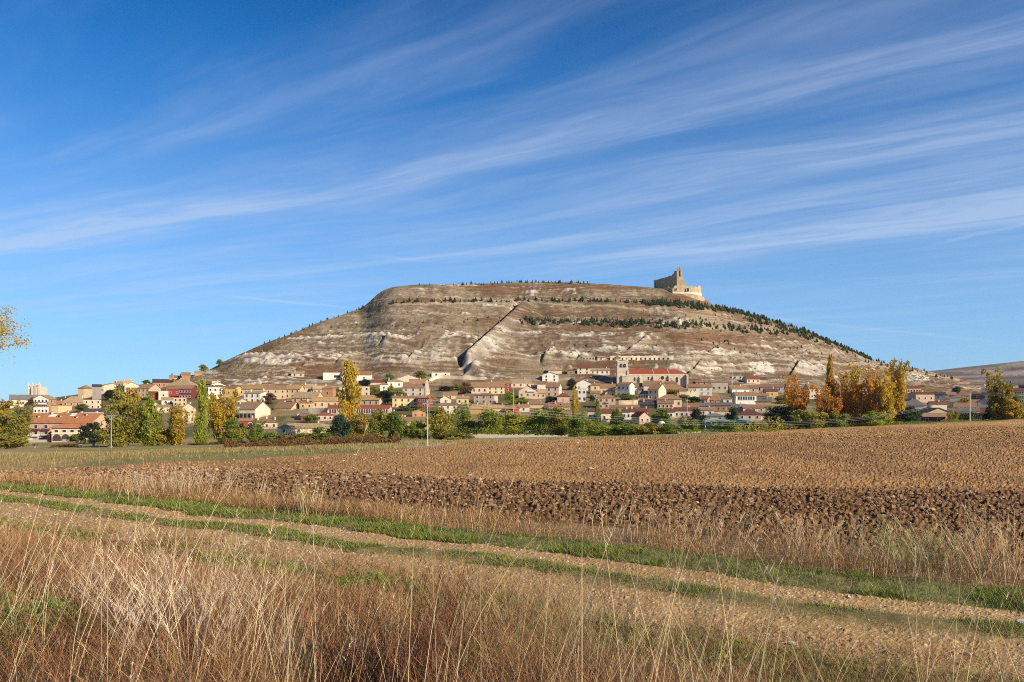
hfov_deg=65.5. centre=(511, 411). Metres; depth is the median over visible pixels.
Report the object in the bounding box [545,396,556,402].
round tree
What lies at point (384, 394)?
round tree
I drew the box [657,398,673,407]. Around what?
outbuilding
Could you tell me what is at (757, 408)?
house
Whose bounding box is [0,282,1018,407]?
hill
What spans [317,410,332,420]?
house
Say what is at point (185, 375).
building
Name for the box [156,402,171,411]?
house
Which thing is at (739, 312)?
trees
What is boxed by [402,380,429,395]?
house
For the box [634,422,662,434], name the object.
bush
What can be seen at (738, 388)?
house
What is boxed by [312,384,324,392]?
house
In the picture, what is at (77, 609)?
green herbs
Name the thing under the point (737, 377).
house
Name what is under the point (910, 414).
round tree
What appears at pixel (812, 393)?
house
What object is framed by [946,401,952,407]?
house
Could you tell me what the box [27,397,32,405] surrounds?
round tree
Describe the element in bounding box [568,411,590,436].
round tree
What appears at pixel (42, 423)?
hotel
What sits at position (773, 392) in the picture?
house
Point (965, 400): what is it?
round tree
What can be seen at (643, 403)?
barn
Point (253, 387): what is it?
house
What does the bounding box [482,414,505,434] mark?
round tree
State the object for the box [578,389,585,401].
house
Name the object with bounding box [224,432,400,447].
dry undergrowth
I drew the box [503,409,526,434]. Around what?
round tree
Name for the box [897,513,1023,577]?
weed clump
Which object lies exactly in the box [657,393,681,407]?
house
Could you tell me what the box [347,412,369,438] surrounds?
round tree
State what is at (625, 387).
house
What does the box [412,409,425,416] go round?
house
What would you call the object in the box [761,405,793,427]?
round tree
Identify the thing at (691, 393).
ruined wall
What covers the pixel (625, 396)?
round tree
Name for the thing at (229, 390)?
house
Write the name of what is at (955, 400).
house
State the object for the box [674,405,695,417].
house
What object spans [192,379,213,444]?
poplar tree
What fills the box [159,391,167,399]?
house
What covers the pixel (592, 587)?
grass stem
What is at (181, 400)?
house
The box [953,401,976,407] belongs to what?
house
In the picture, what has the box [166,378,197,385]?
house
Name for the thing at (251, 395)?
house
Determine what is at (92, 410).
shed
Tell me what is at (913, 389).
house
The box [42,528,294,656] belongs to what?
dead bush
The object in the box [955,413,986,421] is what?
hedge
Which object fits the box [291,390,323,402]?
house
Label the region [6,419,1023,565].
ploughed field
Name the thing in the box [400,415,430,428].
house
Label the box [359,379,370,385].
round tree
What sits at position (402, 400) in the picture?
house
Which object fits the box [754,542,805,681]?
grass stem
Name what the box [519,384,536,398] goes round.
house
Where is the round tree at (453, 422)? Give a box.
[442,415,456,432]
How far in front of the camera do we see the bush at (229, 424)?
238.08 m
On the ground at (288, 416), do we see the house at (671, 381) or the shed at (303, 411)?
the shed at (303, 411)
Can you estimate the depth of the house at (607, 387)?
577.41 m
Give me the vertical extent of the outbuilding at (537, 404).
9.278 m
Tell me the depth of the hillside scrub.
727.50 m
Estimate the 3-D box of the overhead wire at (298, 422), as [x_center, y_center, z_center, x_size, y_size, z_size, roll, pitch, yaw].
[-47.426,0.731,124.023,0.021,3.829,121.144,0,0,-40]
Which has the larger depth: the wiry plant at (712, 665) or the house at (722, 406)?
the house at (722, 406)
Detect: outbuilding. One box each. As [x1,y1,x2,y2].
[528,399,544,407]
[561,403,570,409]
[590,367,609,374]
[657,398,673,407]
[687,384,698,390]
[760,377,765,382]
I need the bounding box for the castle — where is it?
[654,267,704,300]
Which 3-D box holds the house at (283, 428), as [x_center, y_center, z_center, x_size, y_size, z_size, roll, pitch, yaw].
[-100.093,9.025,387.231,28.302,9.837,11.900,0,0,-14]
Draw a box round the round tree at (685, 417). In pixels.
[675,414,690,431]
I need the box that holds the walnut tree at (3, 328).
[0,305,32,362]
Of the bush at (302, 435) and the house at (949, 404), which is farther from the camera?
the house at (949, 404)
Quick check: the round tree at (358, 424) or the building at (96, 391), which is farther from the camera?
the building at (96, 391)
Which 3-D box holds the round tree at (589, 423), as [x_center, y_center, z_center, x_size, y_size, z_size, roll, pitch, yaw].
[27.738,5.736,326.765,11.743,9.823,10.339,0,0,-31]
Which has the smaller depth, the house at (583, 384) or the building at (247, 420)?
the building at (247, 420)
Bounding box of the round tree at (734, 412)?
[724,406,739,419]
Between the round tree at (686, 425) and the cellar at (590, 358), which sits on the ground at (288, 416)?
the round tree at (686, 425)
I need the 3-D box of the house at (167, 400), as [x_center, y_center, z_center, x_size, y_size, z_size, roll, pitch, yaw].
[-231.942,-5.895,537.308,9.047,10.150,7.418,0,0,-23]
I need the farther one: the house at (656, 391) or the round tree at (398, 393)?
the house at (656, 391)
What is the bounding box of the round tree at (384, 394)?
[374,389,395,402]
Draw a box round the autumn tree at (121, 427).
[92,384,142,446]
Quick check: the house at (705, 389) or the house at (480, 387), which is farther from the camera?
the house at (705, 389)
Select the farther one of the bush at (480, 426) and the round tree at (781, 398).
the round tree at (781, 398)
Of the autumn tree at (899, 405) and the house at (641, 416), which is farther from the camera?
the house at (641, 416)
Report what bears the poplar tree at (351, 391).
on the ground at (288, 416)
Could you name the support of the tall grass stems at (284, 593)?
on the ground at (288, 416)
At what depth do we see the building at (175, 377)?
652.84 m
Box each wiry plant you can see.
[287,552,602,680]
[384,542,694,680]
[475,572,752,681]
[569,636,757,681]
[635,639,774,681]
[709,655,845,681]
[791,657,896,681]
[874,650,1016,681]
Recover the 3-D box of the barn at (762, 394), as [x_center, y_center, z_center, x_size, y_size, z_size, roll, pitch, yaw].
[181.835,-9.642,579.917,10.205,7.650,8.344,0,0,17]
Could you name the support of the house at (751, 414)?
on the ground at (288, 416)
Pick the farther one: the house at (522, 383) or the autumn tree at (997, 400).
the house at (522, 383)
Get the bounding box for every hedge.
[67,434,85,440]
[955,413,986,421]
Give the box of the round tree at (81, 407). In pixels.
[75,403,88,411]
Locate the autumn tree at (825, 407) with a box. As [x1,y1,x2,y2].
[810,384,846,427]
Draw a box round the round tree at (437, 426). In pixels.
[425,407,454,439]
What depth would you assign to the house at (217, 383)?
601.71 m
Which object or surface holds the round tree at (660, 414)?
on the ground at (288, 416)
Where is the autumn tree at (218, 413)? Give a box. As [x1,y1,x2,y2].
[206,386,244,442]
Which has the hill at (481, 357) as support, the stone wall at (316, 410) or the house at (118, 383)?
the house at (118, 383)
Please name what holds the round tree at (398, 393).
on the ground at (288, 416)
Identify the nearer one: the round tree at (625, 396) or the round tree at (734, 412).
the round tree at (734, 412)
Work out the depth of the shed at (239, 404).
499.31 m
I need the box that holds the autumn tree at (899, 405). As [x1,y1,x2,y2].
[883,358,909,424]
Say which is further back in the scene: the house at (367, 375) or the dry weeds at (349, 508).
the house at (367, 375)
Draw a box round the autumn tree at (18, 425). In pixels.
[0,400,38,446]
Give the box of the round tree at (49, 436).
[47,431,51,441]
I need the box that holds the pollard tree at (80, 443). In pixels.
[76,439,84,447]
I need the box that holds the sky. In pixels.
[0,0,1023,403]
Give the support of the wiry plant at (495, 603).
on the ground at (288, 416)
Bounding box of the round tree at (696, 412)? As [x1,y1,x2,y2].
[689,407,706,429]
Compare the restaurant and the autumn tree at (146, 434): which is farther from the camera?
the restaurant
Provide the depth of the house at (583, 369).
644.01 m
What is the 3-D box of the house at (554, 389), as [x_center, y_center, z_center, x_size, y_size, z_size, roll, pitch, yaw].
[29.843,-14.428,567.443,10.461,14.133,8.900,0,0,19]
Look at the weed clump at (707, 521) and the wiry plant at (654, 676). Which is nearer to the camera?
the wiry plant at (654, 676)
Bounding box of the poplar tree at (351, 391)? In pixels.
[337,360,361,428]
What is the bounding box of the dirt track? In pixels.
[0,489,1023,681]
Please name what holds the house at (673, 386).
on the ground at (288, 416)
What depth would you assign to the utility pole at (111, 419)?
170.17 m
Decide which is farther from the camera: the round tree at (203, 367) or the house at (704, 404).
the round tree at (203, 367)
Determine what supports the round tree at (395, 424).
on the ground at (288, 416)
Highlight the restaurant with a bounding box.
[50,423,96,441]
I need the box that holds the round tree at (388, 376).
[384,373,394,381]
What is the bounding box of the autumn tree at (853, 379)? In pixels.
[840,363,862,426]
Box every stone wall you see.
[308,408,327,413]
[451,433,567,437]
[619,398,638,404]
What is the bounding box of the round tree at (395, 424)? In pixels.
[381,411,409,439]
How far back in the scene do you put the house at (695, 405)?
493.87 m
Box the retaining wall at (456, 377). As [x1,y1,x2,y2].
[429,374,484,380]
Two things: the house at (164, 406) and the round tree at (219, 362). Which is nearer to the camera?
the house at (164, 406)
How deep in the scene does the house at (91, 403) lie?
539.23 m
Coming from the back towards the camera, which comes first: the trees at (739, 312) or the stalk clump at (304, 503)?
the trees at (739, 312)
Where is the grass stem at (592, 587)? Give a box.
[563,484,631,681]
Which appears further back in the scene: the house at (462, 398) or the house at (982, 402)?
the house at (982, 402)
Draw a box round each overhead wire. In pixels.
[116,400,424,428]
[118,406,424,430]
[120,404,419,429]
[433,394,968,423]
[433,395,968,424]
[434,396,960,421]
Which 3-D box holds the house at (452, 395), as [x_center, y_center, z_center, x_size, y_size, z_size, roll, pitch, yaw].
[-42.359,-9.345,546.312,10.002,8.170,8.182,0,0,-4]
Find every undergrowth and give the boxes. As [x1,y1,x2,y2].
[139,394,985,431]
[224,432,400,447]
[243,417,1023,440]
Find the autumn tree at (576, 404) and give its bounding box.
[571,386,579,415]
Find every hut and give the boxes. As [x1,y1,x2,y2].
[211,379,220,383]
[567,369,574,373]
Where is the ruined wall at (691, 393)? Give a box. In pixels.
[687,388,698,397]
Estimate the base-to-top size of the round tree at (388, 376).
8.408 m
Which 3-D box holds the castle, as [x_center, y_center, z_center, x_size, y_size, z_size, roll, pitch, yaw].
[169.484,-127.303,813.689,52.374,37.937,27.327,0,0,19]
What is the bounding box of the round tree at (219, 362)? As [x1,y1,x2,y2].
[216,359,223,366]
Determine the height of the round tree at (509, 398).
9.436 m
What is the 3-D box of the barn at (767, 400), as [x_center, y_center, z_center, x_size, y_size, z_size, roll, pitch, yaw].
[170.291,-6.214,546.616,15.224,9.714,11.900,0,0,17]
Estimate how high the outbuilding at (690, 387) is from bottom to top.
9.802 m
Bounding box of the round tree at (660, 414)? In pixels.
[649,408,672,424]
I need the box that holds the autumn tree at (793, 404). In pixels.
[782,372,810,428]
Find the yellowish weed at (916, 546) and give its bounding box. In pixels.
[817,514,1010,578]
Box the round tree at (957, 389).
[952,386,961,392]
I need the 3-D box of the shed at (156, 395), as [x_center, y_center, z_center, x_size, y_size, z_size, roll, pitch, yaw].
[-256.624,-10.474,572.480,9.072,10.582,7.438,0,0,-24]
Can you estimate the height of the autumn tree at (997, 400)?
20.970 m
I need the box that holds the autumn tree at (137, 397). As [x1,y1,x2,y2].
[121,388,145,442]
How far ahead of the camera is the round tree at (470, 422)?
324.62 m
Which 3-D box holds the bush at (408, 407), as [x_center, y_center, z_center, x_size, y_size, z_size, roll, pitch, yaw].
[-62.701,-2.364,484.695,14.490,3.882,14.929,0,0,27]
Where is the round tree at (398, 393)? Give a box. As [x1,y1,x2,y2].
[391,391,406,396]
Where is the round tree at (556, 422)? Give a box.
[543,406,569,435]
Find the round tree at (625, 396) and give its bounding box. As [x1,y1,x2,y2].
[618,393,635,399]
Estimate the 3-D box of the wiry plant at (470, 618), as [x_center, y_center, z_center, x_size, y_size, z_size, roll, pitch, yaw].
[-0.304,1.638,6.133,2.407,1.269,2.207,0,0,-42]
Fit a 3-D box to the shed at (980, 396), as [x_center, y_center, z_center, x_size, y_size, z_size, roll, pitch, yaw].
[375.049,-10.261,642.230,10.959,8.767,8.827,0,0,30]
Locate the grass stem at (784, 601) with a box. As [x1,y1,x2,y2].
[739,513,823,681]
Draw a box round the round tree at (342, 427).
[329,413,353,438]
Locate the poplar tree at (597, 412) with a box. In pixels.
[594,399,600,424]
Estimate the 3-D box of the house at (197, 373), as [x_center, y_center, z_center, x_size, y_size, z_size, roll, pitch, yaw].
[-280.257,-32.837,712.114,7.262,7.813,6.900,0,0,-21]
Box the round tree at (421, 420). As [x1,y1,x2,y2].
[407,418,429,437]
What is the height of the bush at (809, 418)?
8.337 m
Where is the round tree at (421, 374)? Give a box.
[413,370,427,378]
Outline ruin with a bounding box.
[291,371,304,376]
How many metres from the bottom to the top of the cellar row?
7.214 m
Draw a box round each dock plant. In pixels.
[299,537,501,681]
[355,588,514,681]
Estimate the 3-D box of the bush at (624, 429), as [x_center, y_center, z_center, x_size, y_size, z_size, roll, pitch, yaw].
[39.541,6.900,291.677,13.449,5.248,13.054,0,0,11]
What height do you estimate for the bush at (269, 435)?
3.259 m
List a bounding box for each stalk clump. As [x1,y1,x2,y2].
[278,475,331,515]
[871,495,1023,585]
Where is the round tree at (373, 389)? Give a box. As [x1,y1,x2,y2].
[370,386,379,393]
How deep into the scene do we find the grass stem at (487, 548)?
5.67 m
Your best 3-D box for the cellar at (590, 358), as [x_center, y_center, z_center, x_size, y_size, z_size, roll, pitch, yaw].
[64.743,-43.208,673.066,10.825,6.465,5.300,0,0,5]
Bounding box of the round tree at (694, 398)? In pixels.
[687,396,700,402]
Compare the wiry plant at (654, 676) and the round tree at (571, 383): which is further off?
the round tree at (571, 383)
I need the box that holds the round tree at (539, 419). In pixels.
[525,407,547,434]
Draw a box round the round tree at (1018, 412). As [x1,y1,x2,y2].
[998,400,1023,419]
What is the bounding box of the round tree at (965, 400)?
[960,397,970,402]
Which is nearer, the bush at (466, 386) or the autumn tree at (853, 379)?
the autumn tree at (853, 379)
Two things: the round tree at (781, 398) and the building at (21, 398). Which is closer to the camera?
the round tree at (781, 398)
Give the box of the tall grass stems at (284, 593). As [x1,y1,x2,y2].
[0,452,1023,681]
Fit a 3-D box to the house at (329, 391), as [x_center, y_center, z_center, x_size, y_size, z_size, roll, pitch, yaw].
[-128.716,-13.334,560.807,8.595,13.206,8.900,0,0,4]
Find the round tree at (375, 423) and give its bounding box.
[362,408,387,438]
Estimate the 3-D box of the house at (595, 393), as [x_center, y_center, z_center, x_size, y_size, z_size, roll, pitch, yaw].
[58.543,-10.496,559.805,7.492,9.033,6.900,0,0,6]
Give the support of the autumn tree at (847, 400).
on the ground at (288, 416)
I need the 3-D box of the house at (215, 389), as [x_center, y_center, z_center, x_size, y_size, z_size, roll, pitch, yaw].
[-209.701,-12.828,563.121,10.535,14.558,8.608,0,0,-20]
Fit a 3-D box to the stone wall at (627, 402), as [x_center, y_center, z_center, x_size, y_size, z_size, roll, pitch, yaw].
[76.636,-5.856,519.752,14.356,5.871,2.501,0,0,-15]
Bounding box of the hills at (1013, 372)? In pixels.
[929,361,1023,385]
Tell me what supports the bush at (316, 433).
on the ground at (288, 416)
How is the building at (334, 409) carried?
on the ground at (288, 416)
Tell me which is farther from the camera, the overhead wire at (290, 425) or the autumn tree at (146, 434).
the autumn tree at (146, 434)
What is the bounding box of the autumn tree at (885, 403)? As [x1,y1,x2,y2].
[868,373,899,424]
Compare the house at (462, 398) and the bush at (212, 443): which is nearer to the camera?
the bush at (212, 443)
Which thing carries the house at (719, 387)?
on the hill at (481, 357)
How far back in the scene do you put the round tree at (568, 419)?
325.04 m
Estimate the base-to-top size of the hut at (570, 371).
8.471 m
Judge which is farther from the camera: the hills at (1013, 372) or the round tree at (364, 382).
the hills at (1013, 372)
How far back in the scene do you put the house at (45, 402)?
534.50 m
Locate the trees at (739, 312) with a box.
[264,279,947,376]
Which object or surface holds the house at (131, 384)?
on the hill at (481, 357)
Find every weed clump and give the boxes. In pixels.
[637,497,765,547]
[744,507,856,560]
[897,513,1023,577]
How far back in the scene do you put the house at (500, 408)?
472.92 m
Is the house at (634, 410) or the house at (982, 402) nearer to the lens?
the house at (634, 410)
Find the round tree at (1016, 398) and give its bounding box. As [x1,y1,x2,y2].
[1013,394,1020,401]
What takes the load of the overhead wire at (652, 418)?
attached to the utility pole
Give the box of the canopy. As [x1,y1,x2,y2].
[702,419,751,432]
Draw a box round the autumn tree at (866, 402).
[851,363,880,425]
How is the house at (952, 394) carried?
on the hill at (481, 357)
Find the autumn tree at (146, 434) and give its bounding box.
[130,392,167,445]
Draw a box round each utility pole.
[106,413,117,447]
[422,397,432,445]
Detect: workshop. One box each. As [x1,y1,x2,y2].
[906,398,926,408]
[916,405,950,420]
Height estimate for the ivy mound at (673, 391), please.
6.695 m
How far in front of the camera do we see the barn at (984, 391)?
699.40 m
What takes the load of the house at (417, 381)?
on the hill at (481, 357)
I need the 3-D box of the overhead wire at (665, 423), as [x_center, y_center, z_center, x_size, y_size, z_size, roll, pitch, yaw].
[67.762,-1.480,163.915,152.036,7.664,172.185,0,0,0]
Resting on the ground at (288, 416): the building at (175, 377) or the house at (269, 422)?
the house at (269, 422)
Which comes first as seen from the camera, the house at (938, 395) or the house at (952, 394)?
the house at (938, 395)
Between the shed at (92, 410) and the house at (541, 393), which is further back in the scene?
the house at (541, 393)
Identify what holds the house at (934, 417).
on the ground at (288, 416)
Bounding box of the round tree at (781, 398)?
[774,394,786,403]
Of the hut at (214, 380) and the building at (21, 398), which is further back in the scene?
the hut at (214, 380)
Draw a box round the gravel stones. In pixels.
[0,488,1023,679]
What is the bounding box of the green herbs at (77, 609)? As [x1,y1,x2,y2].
[0,538,747,673]
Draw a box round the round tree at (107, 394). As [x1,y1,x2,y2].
[103,389,114,399]
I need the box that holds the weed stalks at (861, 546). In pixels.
[0,464,1023,584]
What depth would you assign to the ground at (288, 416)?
12.41 m
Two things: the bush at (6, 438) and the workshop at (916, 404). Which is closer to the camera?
the bush at (6, 438)
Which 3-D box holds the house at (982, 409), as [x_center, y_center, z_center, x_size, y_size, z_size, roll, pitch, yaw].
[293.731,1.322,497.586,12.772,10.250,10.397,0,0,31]
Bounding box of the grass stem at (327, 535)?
[296,422,369,637]
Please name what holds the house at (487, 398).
on the ground at (288, 416)
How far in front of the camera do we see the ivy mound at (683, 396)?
551.11 m
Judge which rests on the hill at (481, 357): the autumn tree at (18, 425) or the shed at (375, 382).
the shed at (375, 382)
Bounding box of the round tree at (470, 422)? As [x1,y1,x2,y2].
[457,415,480,434]
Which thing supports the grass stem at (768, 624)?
on the ground at (288, 416)
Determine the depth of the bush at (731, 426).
293.31 m
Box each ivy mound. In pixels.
[666,389,678,395]
[676,394,690,400]
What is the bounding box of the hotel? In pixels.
[25,410,106,439]
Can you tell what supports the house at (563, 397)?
on the ground at (288, 416)
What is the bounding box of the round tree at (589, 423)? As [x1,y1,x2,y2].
[568,414,592,435]
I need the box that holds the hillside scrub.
[190,283,940,391]
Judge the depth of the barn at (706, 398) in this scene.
537.04 m
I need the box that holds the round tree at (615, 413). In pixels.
[609,408,625,425]
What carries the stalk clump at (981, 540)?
on the ground at (288, 416)
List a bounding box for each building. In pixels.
[9,394,38,407]
[77,385,91,398]
[92,384,101,399]
[152,378,170,387]
[169,373,181,382]
[181,372,190,380]
[239,415,259,427]
[327,405,392,414]
[1012,388,1023,402]
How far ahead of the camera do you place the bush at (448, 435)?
197.70 m
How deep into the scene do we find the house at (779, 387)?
615.90 m
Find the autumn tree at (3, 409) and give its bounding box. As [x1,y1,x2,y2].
[0,399,13,432]
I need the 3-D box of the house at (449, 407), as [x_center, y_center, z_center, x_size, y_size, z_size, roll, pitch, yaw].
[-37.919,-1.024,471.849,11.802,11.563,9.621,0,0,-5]
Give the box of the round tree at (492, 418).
[476,405,502,434]
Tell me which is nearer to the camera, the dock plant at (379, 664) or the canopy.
the dock plant at (379, 664)
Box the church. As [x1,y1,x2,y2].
[616,357,687,387]
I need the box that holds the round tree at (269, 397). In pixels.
[261,393,277,403]
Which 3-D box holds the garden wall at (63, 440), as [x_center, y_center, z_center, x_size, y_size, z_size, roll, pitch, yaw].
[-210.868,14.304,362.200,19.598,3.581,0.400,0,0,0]
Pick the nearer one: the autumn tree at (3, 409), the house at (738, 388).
the autumn tree at (3, 409)
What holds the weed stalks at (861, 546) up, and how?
on the ground at (288, 416)
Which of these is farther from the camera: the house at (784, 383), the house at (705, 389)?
the house at (784, 383)
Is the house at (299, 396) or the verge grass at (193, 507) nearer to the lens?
the verge grass at (193, 507)
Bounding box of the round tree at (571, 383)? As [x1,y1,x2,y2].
[567,379,576,389]
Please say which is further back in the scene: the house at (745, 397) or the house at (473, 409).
the house at (745, 397)
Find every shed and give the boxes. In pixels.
[84,407,103,412]
[148,390,158,399]
[235,400,244,409]
[297,408,309,418]
[370,380,384,384]
[548,400,562,408]
[731,402,745,411]
[971,393,984,399]
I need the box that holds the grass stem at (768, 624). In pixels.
[759,557,783,681]
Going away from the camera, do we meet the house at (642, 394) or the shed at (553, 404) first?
the shed at (553, 404)
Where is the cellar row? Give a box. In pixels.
[610,355,672,359]
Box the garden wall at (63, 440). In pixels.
[28,439,69,442]
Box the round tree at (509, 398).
[504,391,515,404]
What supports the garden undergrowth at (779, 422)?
on the ground at (288, 416)
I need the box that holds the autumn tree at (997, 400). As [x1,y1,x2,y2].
[981,367,1016,419]
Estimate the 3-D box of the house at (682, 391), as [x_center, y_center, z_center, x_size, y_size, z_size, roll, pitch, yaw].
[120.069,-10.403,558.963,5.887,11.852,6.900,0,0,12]
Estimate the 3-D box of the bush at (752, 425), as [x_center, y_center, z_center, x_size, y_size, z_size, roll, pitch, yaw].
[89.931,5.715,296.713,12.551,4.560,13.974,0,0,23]
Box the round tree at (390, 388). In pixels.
[387,385,394,391]
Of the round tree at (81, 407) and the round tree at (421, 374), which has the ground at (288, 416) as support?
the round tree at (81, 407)
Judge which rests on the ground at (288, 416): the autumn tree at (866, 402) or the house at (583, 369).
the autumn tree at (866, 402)
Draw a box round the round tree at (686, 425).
[681,419,701,431]
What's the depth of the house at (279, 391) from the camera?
549.00 m
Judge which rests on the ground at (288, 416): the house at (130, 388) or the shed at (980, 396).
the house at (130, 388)
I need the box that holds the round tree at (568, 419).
[547,411,573,434]
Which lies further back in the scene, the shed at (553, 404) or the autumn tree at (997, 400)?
the shed at (553, 404)
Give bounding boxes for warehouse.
[51,405,71,412]
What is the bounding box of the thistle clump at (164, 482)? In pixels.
[85,460,253,501]
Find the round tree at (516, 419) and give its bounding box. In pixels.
[501,413,530,434]
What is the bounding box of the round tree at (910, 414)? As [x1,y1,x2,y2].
[898,405,922,423]
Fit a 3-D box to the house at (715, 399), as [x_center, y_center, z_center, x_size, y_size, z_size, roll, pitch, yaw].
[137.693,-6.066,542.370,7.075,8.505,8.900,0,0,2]
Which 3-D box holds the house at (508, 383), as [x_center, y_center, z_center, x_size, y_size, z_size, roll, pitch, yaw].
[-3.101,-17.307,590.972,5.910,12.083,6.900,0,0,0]
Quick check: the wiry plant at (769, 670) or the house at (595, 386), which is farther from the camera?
the house at (595, 386)
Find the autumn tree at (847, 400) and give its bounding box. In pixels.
[827,374,857,425]
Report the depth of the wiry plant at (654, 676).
5.45 m
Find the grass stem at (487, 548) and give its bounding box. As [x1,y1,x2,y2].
[453,455,522,654]
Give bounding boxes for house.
[33,395,55,412]
[62,395,83,405]
[83,399,100,407]
[101,383,113,393]
[114,380,123,391]
[123,378,132,391]
[124,381,139,391]
[125,386,136,395]
[136,383,160,396]
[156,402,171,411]
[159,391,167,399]
[161,396,172,404]
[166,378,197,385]
[166,386,180,396]
[173,397,186,405]
[178,385,196,398]
[182,402,196,423]
[194,371,202,375]
[207,383,222,398]
[211,380,226,385]
[223,384,241,397]
[241,382,266,395]
[244,389,265,401]
[255,416,277,428]
[264,384,286,398]
[276,420,330,434]
[286,383,304,397]
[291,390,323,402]
[299,399,313,408]
[302,382,314,391]
[311,397,345,407]
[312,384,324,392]
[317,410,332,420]
[321,384,336,396]
[323,372,341,379]
[342,369,372,380]
[356,395,385,404]
[358,386,369,394]
[379,382,387,390]
[387,378,403,387]
[392,393,417,406]
[396,374,419,381]
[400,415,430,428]
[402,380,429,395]
[409,377,427,383]
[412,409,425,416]
[417,396,432,408]
[431,372,449,376]
[438,400,457,413]
[440,395,450,402]
[443,392,457,398]
[456,395,468,403]
[467,402,487,413]
[471,382,487,393]
[474,393,497,403]
[487,380,504,393]
[488,403,504,411]
[503,406,519,412]
[504,380,511,391]
[510,378,531,387]
[517,402,529,411]
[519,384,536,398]
[536,389,545,398]
[537,381,546,388]
[542,371,557,381]
[545,382,561,396]
[557,391,569,402]
[576,379,592,389]
[577,365,590,373]
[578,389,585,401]
[587,407,600,419]
[590,381,600,389]
[590,390,600,397]
[597,394,615,408]
[600,382,615,394]
[600,409,613,421]
[605,390,615,395]
[609,403,639,411]
[616,382,634,396]
[621,406,630,419]
[629,406,648,415]
[630,411,649,423]
[634,383,642,390]
[638,391,647,397]
[643,379,661,390]
[647,383,666,399]
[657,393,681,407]
[658,406,675,417]
[663,378,676,384]
[664,384,684,389]
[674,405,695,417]
[679,389,686,400]
[684,403,698,407]
[695,379,707,383]
[695,400,710,406]
[698,384,711,395]
[699,405,713,414]
[705,411,724,418]
[710,397,720,401]
[711,382,727,392]
[711,402,731,411]
[723,397,732,401]
[728,384,749,393]
[730,390,756,403]
[732,376,742,378]
[738,408,760,420]
[742,374,760,382]
[742,405,765,411]
[748,383,758,392]
[760,382,783,392]
[762,387,778,397]
[779,381,789,388]
[803,382,820,398]
[904,386,921,392]
[908,390,934,402]
[921,413,948,422]
[926,400,946,409]
[932,390,945,400]
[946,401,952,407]
[947,406,979,415]
[948,392,955,397]
[950,398,960,402]
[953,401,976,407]
[961,392,971,401]
[971,399,979,406]
[978,398,987,406]
[979,406,987,413]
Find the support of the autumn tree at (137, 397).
on the ground at (288, 416)
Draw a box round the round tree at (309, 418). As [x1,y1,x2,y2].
[300,414,320,422]
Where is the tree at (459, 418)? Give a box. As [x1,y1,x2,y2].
[450,402,471,433]
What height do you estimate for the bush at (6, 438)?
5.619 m
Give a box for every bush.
[0,429,32,448]
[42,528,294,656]
[50,444,78,447]
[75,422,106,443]
[150,425,169,445]
[186,442,221,444]
[217,418,246,442]
[260,432,281,440]
[274,435,296,441]
[292,432,315,441]
[310,426,332,440]
[398,405,422,409]
[403,420,428,439]
[435,431,478,439]
[438,386,452,390]
[449,383,461,389]
[459,382,473,393]
[474,419,484,433]
[514,396,530,403]
[585,424,613,435]
[605,424,636,435]
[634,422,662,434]
[657,422,683,433]
[710,420,747,431]
[739,421,767,430]
[771,423,797,429]
[789,409,828,428]
[824,411,850,426]
[860,409,894,425]
[982,406,991,420]
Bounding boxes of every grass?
[0,433,711,471]
[0,482,1023,610]
[0,494,1023,638]
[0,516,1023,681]
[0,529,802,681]
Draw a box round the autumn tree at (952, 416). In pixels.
[946,409,959,421]
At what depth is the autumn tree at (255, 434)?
213.56 m
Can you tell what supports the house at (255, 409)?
on the ground at (288, 416)
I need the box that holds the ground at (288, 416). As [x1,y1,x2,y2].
[0,388,1023,681]
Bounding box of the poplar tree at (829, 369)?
[825,354,835,408]
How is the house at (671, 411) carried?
on the ground at (288, 416)
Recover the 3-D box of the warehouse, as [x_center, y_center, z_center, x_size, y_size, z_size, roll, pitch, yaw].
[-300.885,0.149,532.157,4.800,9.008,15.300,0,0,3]
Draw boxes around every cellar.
[548,367,561,373]
[582,357,594,360]
[597,356,604,360]
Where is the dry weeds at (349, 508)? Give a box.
[0,472,1023,590]
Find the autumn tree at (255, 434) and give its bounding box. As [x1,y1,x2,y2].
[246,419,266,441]
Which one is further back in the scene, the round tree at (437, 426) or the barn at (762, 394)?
the barn at (762, 394)
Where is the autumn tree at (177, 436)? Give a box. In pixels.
[162,403,189,444]
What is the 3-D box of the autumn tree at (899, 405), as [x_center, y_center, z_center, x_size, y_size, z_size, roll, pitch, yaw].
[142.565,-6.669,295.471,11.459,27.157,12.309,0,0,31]
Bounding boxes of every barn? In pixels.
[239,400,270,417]
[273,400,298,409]
[638,399,656,408]
[700,396,710,401]
[754,396,771,404]
[756,393,768,396]
[981,388,991,398]
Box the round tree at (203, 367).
[198,364,208,371]
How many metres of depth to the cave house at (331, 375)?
632.72 m
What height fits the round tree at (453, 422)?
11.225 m

